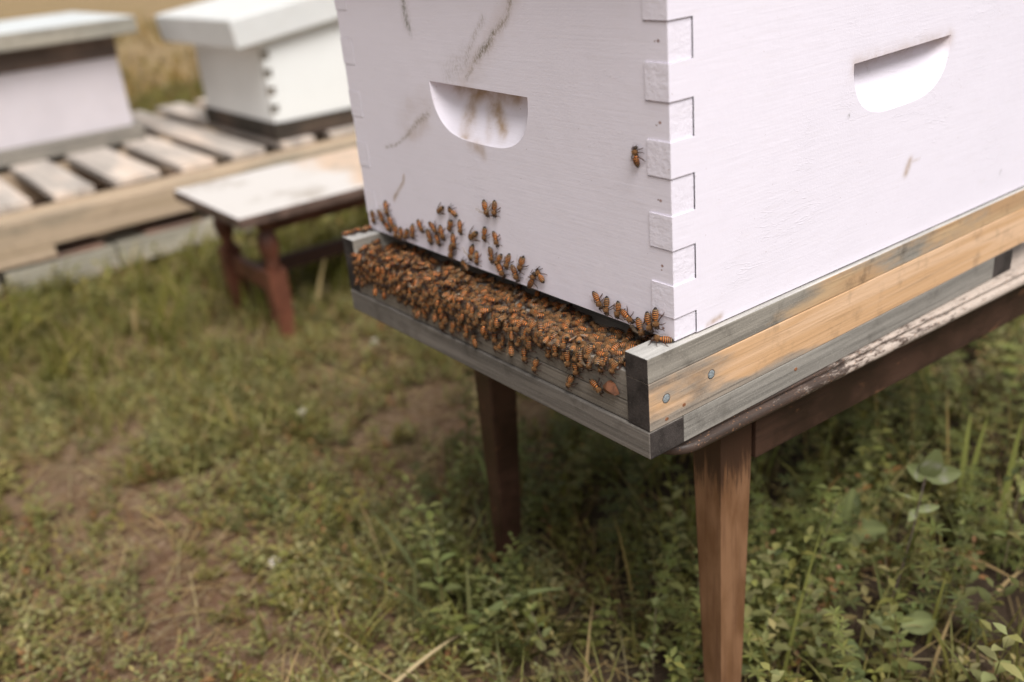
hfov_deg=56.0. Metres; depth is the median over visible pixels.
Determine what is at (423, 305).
honey bee
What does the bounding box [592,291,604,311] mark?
honey bee
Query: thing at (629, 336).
honey bee
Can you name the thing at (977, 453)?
grass blade
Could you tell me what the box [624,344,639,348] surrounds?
honey bee
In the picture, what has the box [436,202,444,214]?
honey bee
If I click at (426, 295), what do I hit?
honey bee
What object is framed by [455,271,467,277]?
honey bee
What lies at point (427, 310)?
honey bee
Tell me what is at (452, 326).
honey bee
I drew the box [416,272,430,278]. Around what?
honey bee
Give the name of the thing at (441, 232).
honey bee
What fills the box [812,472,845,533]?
dry stalk
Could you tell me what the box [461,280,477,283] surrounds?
honey bee
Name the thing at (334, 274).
grass
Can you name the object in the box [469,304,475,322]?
honey bee
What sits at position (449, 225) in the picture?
honey bee
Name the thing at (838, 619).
weed
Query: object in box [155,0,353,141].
beehive
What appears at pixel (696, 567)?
weed
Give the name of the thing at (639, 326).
honey bee
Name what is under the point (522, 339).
honey bee
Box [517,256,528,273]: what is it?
honey bee
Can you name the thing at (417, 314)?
honey bee
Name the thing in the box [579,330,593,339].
honey bee
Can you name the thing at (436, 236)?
honey bee
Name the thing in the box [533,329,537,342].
honey bee
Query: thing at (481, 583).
tall weeds
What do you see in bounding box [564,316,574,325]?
honey bee
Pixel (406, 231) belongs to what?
honey bee
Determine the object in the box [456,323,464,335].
honey bee
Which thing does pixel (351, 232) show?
honey bee
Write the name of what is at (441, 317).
honey bee
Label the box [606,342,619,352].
honey bee
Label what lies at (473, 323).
honey bee
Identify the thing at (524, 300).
honey bee
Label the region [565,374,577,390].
honey bee
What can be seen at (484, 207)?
honey bee
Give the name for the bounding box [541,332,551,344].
honey bee
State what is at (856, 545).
weed patch
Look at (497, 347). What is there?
honey bee
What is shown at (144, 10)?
ground
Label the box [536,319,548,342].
honey bee
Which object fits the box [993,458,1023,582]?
weed
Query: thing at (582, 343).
honey bee
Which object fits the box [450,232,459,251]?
honey bee
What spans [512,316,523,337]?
honey bee
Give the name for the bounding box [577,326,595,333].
honey bee
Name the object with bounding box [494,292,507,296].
honey bee
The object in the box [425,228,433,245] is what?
honey bee
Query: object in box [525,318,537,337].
honey bee
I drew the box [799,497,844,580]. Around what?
weed
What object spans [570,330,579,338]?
honey bee
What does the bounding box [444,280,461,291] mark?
honey bee
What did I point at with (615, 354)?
honey bee
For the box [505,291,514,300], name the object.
honey bee
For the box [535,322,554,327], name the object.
honey bee
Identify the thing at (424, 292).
honey bee
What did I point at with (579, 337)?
honey bee
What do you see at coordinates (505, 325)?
honey bee
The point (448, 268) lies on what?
honey bee
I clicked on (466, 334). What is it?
honey bee
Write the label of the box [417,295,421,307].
honey bee
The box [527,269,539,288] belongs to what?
honey bee
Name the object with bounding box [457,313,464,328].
honey bee
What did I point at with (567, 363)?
honey bee
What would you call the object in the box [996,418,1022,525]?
grass blade
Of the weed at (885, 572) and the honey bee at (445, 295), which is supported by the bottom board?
the honey bee at (445, 295)
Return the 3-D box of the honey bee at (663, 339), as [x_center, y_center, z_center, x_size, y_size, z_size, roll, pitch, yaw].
[0.094,-0.002,0.609,0.016,0.006,0.013,1,25,15]
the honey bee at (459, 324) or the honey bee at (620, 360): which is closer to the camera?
the honey bee at (620, 360)
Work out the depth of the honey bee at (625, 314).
0.63 m
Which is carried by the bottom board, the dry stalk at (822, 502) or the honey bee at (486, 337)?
the honey bee at (486, 337)
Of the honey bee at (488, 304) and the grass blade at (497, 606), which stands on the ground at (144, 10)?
the grass blade at (497, 606)
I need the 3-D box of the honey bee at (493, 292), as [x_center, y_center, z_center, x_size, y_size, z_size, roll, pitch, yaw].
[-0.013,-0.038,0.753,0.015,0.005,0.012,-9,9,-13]
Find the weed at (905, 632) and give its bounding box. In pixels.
[888,615,912,672]
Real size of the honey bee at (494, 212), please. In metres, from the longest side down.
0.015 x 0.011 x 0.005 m
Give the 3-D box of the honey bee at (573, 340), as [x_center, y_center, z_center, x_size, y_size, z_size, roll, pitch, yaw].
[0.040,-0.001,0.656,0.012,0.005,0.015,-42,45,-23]
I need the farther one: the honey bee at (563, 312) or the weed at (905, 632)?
the weed at (905, 632)
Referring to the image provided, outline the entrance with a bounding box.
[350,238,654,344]
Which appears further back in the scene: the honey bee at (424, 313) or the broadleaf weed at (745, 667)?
the broadleaf weed at (745, 667)
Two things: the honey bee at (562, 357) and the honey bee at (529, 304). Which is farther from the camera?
the honey bee at (529, 304)
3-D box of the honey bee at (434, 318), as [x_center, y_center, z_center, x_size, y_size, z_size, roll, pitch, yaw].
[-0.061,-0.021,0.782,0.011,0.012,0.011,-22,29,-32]
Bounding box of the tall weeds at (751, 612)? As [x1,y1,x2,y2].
[597,317,1023,681]
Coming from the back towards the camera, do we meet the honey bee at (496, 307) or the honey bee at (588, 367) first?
the honey bee at (496, 307)
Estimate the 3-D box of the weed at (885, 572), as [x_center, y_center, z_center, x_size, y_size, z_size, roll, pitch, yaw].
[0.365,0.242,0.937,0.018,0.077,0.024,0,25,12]
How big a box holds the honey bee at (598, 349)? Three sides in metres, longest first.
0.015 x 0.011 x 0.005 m
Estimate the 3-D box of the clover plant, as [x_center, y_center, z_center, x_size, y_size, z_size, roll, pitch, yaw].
[0.380,0.191,0.925,0.101,0.181,0.029,-17,26,-24]
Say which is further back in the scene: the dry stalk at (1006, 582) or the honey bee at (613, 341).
the dry stalk at (1006, 582)
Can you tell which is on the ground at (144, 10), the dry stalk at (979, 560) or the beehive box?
the dry stalk at (979, 560)
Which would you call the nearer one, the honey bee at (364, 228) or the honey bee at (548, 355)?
the honey bee at (548, 355)
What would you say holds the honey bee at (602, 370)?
hanging from the bottom board
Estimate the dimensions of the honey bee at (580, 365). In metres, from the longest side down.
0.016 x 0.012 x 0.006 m
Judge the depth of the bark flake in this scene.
0.62 m
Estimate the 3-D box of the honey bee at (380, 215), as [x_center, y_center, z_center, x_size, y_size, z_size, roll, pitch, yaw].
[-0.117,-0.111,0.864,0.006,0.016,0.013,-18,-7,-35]
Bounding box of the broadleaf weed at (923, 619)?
[870,610,936,640]
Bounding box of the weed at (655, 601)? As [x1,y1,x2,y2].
[640,597,666,681]
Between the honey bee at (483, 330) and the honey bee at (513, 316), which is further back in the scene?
the honey bee at (483, 330)
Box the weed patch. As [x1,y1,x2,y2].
[242,315,1023,681]
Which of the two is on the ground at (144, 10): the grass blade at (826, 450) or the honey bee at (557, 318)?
the grass blade at (826, 450)
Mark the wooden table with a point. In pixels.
(724, 451)
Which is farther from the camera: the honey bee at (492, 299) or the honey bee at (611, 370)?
the honey bee at (492, 299)
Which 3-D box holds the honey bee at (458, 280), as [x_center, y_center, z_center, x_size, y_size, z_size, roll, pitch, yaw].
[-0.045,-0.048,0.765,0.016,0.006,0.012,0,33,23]
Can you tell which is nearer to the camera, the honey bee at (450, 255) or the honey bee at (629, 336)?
the honey bee at (629, 336)
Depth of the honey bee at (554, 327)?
0.68 m
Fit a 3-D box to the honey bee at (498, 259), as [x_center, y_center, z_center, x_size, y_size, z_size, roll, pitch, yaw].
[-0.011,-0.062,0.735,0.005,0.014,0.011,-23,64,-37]
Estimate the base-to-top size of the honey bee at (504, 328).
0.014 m
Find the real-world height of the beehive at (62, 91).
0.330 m
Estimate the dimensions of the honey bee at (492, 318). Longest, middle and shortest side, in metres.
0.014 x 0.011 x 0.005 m
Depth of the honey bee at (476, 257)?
0.76 m
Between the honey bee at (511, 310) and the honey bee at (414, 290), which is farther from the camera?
the honey bee at (414, 290)
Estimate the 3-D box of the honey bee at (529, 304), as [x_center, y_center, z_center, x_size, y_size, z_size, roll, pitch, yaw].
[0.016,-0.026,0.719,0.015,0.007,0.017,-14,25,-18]
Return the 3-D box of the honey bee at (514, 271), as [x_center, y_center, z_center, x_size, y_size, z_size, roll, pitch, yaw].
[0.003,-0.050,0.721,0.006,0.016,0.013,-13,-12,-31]
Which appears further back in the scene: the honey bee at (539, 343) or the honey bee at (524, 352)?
the honey bee at (524, 352)
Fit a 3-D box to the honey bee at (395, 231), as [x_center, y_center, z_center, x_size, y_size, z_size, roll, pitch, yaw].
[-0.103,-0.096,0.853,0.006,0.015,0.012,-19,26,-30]
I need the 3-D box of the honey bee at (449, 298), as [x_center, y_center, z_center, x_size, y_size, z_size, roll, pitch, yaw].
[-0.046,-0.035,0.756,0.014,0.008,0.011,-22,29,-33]
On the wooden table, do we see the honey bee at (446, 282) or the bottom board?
the bottom board
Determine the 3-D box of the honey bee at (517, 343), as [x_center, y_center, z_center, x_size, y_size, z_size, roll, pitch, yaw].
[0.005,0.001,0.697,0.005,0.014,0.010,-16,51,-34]
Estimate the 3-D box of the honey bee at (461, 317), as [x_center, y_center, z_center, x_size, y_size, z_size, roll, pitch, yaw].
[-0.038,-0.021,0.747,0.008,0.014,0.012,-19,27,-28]
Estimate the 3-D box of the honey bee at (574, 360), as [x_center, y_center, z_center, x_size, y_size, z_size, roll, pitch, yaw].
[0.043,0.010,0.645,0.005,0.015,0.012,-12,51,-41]
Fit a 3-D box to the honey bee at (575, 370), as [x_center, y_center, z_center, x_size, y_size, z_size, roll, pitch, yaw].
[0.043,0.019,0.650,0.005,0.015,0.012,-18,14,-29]
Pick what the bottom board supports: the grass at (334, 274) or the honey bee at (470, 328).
the honey bee at (470, 328)
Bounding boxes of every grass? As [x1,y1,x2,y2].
[0,84,369,395]
[102,2,204,111]
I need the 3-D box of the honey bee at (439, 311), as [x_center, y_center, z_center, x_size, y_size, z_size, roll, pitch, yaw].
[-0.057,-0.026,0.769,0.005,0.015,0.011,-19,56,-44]
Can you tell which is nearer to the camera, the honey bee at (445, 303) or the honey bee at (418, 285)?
the honey bee at (445, 303)
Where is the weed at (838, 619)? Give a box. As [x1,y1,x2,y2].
[832,616,860,677]
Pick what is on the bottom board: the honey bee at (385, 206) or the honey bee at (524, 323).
the honey bee at (524, 323)
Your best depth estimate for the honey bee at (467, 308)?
0.74 m
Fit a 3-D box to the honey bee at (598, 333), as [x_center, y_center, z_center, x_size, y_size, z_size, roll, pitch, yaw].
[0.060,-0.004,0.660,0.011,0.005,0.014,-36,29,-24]
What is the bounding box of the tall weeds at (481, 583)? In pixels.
[350,373,850,681]
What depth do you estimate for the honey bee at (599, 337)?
0.66 m
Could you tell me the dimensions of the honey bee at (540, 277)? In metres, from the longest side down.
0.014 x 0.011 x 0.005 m
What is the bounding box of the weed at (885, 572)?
[878,550,896,604]
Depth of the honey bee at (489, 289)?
0.76 m
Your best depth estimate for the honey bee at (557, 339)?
0.66 m
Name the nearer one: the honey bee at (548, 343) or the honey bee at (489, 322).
the honey bee at (548, 343)
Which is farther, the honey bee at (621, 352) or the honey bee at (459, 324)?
the honey bee at (459, 324)
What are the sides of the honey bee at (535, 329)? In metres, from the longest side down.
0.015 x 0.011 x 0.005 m
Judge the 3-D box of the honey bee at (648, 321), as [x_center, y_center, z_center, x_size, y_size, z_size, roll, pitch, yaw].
[0.087,-0.011,0.616,0.006,0.016,0.012,-18,3,-32]
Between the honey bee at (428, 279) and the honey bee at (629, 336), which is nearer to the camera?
the honey bee at (629, 336)
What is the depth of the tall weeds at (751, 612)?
0.94 m
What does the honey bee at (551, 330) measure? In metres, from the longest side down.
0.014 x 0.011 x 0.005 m
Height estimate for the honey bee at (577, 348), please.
0.009 m
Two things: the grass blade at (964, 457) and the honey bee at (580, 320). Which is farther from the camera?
the grass blade at (964, 457)
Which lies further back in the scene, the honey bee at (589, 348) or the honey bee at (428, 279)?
the honey bee at (428, 279)
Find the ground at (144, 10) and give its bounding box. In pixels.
[0,0,1023,681]
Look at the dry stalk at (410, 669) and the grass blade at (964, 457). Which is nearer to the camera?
the dry stalk at (410, 669)
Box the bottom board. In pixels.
[342,186,1023,458]
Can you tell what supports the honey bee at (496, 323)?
on the bottom board
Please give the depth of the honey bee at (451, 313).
0.76 m
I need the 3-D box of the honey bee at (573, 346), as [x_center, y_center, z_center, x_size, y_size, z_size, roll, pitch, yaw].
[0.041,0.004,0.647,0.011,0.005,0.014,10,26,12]
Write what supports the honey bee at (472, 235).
in the beehive box
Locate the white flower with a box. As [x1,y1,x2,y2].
[269,556,279,568]
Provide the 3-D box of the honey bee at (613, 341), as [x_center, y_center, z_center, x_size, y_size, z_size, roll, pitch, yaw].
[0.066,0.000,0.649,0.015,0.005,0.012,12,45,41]
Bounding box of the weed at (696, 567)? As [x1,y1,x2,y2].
[687,548,700,667]
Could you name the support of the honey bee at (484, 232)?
in the beehive box
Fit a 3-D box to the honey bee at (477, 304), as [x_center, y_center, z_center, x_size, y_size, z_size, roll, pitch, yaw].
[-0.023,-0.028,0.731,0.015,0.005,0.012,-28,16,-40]
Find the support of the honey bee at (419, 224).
in the beehive box
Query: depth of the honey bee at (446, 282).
0.76 m
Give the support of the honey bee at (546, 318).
on the bottom board
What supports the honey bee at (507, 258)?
in the beehive box
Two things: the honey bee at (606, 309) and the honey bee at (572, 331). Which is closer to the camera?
the honey bee at (606, 309)
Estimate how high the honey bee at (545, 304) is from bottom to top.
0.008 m
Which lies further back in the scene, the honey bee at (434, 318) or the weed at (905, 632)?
the weed at (905, 632)
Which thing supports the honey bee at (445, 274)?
on the bottom board
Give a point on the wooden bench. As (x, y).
(267, 202)
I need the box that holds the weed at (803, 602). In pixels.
[788,575,820,626]
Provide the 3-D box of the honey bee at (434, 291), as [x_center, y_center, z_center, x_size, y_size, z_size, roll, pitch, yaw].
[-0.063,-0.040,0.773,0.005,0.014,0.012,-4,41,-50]
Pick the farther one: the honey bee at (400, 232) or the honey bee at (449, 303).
the honey bee at (400, 232)
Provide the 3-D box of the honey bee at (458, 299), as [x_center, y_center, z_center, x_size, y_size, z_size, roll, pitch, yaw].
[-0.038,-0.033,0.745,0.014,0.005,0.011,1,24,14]
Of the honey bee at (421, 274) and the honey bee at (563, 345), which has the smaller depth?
the honey bee at (563, 345)
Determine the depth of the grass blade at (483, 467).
1.15 m
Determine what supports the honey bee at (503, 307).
on the bottom board
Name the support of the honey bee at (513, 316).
on the bottom board
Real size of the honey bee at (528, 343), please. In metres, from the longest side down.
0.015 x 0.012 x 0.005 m
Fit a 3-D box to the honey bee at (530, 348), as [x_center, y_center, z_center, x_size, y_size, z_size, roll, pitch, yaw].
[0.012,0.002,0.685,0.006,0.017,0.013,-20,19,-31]
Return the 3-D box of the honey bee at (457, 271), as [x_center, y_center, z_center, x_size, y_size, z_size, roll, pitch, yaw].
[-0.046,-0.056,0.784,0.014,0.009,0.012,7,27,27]
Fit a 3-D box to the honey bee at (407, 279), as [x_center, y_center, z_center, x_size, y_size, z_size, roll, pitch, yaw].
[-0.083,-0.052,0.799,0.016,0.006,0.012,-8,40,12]
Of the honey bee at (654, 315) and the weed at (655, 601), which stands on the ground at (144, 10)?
the weed at (655, 601)
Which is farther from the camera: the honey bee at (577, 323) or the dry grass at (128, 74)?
the dry grass at (128, 74)
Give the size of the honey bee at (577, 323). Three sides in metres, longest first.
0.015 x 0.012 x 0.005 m
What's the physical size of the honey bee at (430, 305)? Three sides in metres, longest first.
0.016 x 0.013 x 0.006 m
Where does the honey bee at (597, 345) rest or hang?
on the bottom board
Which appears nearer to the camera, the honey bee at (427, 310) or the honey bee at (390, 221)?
the honey bee at (427, 310)
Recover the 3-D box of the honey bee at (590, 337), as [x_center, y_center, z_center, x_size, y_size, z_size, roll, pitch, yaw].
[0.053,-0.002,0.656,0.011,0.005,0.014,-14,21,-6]
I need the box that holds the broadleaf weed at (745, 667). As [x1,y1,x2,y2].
[742,649,769,681]
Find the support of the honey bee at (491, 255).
in the beehive box
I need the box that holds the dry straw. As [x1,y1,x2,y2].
[0,250,1023,681]
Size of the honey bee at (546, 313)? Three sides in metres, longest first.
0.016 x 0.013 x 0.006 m
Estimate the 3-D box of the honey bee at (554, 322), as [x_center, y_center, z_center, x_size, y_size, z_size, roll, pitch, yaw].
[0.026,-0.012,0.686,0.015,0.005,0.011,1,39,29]
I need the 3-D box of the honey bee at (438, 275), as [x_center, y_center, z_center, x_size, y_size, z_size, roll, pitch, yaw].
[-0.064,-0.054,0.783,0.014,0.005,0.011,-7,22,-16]
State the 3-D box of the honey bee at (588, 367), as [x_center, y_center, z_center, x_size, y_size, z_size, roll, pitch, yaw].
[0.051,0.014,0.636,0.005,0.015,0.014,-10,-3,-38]
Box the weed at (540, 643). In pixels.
[523,601,555,681]
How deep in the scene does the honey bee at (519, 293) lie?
0.74 m
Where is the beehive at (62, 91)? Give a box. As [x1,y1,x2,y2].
[0,12,145,167]
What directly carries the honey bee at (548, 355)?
on the bottom board
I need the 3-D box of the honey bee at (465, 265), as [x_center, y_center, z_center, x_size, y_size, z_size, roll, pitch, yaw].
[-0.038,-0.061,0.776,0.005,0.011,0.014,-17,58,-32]
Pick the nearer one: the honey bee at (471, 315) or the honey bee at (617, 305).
the honey bee at (617, 305)
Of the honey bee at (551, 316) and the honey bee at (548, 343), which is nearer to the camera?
the honey bee at (548, 343)
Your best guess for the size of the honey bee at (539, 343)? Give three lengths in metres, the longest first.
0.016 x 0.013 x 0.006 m
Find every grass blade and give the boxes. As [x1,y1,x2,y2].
[472,444,487,486]
[472,588,565,624]
[821,418,833,482]
[868,562,915,625]
[954,414,970,512]
[958,415,988,526]
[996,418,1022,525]
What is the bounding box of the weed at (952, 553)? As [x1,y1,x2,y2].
[947,520,966,595]
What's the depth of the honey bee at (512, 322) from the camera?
0.70 m
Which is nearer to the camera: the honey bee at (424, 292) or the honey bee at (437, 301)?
the honey bee at (437, 301)
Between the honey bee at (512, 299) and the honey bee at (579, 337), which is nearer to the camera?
the honey bee at (579, 337)
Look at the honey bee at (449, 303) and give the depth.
0.76 m
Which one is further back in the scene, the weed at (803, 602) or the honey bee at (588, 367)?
the weed at (803, 602)
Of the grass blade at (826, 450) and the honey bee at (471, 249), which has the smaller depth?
the honey bee at (471, 249)
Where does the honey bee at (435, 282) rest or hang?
on the bottom board
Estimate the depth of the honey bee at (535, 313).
0.70 m
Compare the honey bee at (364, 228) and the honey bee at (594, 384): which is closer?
the honey bee at (594, 384)
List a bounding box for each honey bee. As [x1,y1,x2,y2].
[341,229,356,236]
[359,225,371,231]
[370,210,378,224]
[377,209,385,224]
[383,200,391,215]
[384,222,391,233]
[387,216,397,229]
[393,224,398,239]
[398,227,403,241]
[402,275,418,285]
[403,228,410,241]
[409,223,417,239]
[412,277,418,293]
[413,286,421,302]
[414,306,421,319]
[415,277,424,291]
[416,219,424,234]
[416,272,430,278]
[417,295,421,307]
[420,293,428,310]
[421,276,439,284]
[421,307,429,320]
[422,287,429,301]
[423,288,432,302]
[424,282,433,291]
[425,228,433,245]
[425,302,431,315]
[427,272,441,277]
[428,221,438,234]
[428,298,433,309]
[430,281,444,289]
[430,284,437,299]
[432,311,438,323]
[434,234,443,247]
[434,293,441,308]
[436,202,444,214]
[437,299,445,314]
[438,225,447,240]
[438,279,453,289]
[438,287,450,293]
[439,266,455,273]
[439,269,449,279]
[439,311,446,320]
[440,319,449,332]
[441,289,455,297]
[443,289,450,308]
[443,313,450,327]
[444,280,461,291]
[446,274,455,279]
[446,290,459,302]
[447,204,457,218]
[447,219,454,232]
[447,243,456,261]
[448,268,461,275]
[448,278,462,285]
[448,301,454,318]
[449,303,456,319]
[449,319,457,337]
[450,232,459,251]
[450,292,457,312]
[454,296,467,302]
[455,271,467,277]
[455,284,467,291]
[455,294,465,311]
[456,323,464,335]
[457,219,464,235]
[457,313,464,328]
[459,305,466,322]
[460,275,473,282]
[461,257,468,270]
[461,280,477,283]
[461,286,475,297]
[463,298,480,306]
[463,322,471,342]
[464,301,470,316]
[467,244,474,261]
[468,225,479,241]
[468,320,475,334]
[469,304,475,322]
[470,292,480,298]
[471,277,483,281]
[471,282,478,291]
[471,312,477,330]
[471,331,480,348]
[473,300,486,309]
[474,250,481,266]
[476,315,483,328]
[477,303,485,319]
[477,306,495,318]
[479,286,493,293]
[480,318,487,336]
[482,199,491,217]
[482,226,490,243]
[483,328,491,341]
[485,302,495,308]
[486,297,504,304]
[487,305,504,313]
[487,318,492,334]
[488,246,496,264]
[489,290,502,294]
[491,200,500,217]
[491,310,494,327]
[491,332,499,345]
[492,231,501,248]
[492,340,505,353]
[493,309,501,328]
[494,253,503,265]
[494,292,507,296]
[494,313,511,321]
[496,263,508,280]
[497,304,509,313]
[499,334,507,349]
[501,296,519,302]
[501,323,512,336]
[503,253,513,270]
[503,308,521,315]
[503,319,509,335]
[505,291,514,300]
[506,339,518,357]
[507,313,521,323]
[508,303,521,308]
[508,324,518,341]
[509,318,526,328]
[510,264,521,283]
[512,303,525,309]
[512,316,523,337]
[513,289,524,301]
[515,333,525,349]
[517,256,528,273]
[518,320,532,329]
[519,297,528,304]
[520,327,526,342]
[521,346,530,364]
[523,302,541,308]
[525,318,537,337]
[525,335,536,352]
[526,309,545,316]
[526,333,534,350]
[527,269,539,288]
[530,309,542,318]
[531,326,550,337]
[531,357,541,375]
[532,311,551,320]
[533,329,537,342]
[535,266,546,282]
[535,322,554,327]
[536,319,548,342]
[537,331,545,350]
[538,316,552,321]
[539,300,550,310]
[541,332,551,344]
[543,320,557,325]
[545,328,555,336]
[545,331,557,351]
[545,347,553,361]
[548,313,564,320]
[550,324,561,330]
[550,336,561,347]
[551,340,561,360]
[552,316,564,324]
[555,311,571,317]
[559,331,574,343]
[559,332,572,353]
[560,347,566,361]
[561,322,571,332]
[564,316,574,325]
[564,343,579,352]
[564,348,573,370]
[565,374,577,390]
[567,336,575,345]
[568,327,581,333]
[569,318,586,327]
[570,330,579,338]
[571,348,582,364]
[572,320,585,327]
[572,362,583,378]
[573,345,593,359]
[574,334,587,343]
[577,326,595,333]
[577,349,586,371]
[578,340,589,354]
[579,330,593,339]
[582,343,594,362]
[584,334,598,340]
[584,354,595,373]
[586,343,604,353]
[587,340,604,345]
[589,379,603,396]
[590,349,604,366]
[591,326,607,332]
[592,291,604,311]
[592,334,603,340]
[592,347,610,352]
[595,331,609,337]
[595,350,613,361]
[597,356,607,376]
[598,351,613,371]
[602,296,613,317]
[602,337,618,343]
[602,341,611,347]
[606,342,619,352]
[606,357,624,369]
[608,333,626,338]
[608,359,621,378]
[611,342,626,348]
[611,350,621,358]
[614,301,625,319]
[615,350,625,356]
[620,308,635,326]
[620,331,634,342]
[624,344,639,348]
[631,144,644,167]
[635,317,650,339]
[644,311,657,334]
[648,335,673,346]
[650,307,664,331]
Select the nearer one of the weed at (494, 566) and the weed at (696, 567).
the weed at (696, 567)
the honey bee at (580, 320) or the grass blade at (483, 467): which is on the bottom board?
the honey bee at (580, 320)
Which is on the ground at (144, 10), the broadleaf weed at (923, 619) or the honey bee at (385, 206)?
the broadleaf weed at (923, 619)
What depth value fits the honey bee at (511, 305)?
0.72 m
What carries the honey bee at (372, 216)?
in the beehive box
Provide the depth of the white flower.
1.13 m
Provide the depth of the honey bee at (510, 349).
0.70 m
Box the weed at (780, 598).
[749,594,782,681]
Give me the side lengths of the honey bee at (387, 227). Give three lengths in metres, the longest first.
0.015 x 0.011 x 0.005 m
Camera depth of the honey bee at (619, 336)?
0.65 m
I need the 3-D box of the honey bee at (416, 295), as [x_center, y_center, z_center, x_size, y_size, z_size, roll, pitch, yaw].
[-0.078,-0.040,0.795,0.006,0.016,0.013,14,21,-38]
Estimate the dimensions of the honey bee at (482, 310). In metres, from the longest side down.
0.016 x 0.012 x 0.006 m
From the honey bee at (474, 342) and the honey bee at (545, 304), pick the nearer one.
the honey bee at (545, 304)
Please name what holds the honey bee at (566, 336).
on the bottom board
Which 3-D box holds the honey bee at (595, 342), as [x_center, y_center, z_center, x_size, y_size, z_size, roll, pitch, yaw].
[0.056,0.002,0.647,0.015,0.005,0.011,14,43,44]
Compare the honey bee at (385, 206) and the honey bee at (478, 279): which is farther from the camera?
the honey bee at (385, 206)
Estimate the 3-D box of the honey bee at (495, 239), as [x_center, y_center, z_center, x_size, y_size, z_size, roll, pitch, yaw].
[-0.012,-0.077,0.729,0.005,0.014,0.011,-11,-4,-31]
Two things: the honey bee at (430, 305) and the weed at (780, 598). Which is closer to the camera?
the honey bee at (430, 305)
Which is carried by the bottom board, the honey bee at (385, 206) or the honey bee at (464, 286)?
the honey bee at (464, 286)
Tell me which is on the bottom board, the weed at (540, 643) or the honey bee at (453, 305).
the honey bee at (453, 305)
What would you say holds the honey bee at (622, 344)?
on the bottom board
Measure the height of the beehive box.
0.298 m
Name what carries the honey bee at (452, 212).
in the beehive box
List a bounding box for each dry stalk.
[393,634,458,681]
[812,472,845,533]
[937,547,1022,584]
[997,570,1022,591]
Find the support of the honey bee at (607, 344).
on the bottom board
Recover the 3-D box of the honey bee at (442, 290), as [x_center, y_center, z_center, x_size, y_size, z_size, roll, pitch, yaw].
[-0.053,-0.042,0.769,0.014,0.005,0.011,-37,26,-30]
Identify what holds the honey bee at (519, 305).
on the bottom board
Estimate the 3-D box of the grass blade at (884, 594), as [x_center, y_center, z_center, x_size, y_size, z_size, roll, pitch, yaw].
[0.365,0.246,0.925,0.045,0.081,0.001,-5,24,2]
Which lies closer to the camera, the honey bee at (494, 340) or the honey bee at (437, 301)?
the honey bee at (494, 340)
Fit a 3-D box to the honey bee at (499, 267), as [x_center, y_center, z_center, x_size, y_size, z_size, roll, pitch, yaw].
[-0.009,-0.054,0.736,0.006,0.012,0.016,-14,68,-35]
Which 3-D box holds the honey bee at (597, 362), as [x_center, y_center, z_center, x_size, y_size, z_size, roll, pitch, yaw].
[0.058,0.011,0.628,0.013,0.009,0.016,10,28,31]
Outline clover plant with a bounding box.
[877,449,960,633]
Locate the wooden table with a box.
[474,242,1023,681]
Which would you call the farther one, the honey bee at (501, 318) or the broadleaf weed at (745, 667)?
the broadleaf weed at (745, 667)
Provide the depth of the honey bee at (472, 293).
0.75 m
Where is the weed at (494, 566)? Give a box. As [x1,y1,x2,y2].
[492,563,522,621]
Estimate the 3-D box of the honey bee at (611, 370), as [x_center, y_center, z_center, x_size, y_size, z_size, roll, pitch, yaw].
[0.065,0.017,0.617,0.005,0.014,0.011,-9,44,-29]
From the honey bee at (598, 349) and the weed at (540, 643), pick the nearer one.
the honey bee at (598, 349)
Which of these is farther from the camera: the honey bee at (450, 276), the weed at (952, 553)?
the weed at (952, 553)
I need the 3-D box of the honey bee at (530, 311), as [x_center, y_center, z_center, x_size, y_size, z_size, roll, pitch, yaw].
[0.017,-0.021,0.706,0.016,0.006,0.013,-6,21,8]
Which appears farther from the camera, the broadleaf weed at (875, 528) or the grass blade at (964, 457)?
the grass blade at (964, 457)
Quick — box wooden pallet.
[0,98,356,300]
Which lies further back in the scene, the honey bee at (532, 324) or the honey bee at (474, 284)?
the honey bee at (474, 284)
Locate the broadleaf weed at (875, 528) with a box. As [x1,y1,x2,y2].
[834,488,886,559]
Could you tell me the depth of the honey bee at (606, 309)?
0.65 m
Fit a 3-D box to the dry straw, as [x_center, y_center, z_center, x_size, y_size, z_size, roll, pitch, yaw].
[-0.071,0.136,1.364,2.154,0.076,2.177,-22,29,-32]
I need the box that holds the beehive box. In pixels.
[334,0,1023,340]
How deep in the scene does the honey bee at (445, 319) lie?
0.77 m
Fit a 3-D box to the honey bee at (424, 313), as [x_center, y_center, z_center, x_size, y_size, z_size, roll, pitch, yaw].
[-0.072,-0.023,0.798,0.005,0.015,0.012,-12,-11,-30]
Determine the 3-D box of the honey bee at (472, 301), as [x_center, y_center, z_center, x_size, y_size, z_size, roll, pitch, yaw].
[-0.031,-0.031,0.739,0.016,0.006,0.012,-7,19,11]
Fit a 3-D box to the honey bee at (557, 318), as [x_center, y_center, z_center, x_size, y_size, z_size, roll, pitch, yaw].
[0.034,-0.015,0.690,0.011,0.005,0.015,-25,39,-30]
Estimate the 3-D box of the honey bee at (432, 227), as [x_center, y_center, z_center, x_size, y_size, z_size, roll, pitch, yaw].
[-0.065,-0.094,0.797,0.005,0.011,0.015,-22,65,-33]
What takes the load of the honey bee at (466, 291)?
on the bottom board
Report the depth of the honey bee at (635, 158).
0.58 m
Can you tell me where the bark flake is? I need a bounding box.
[603,380,618,395]
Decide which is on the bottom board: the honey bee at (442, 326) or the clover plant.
the honey bee at (442, 326)
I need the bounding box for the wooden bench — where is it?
[174,146,365,340]
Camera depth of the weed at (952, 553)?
0.95 m

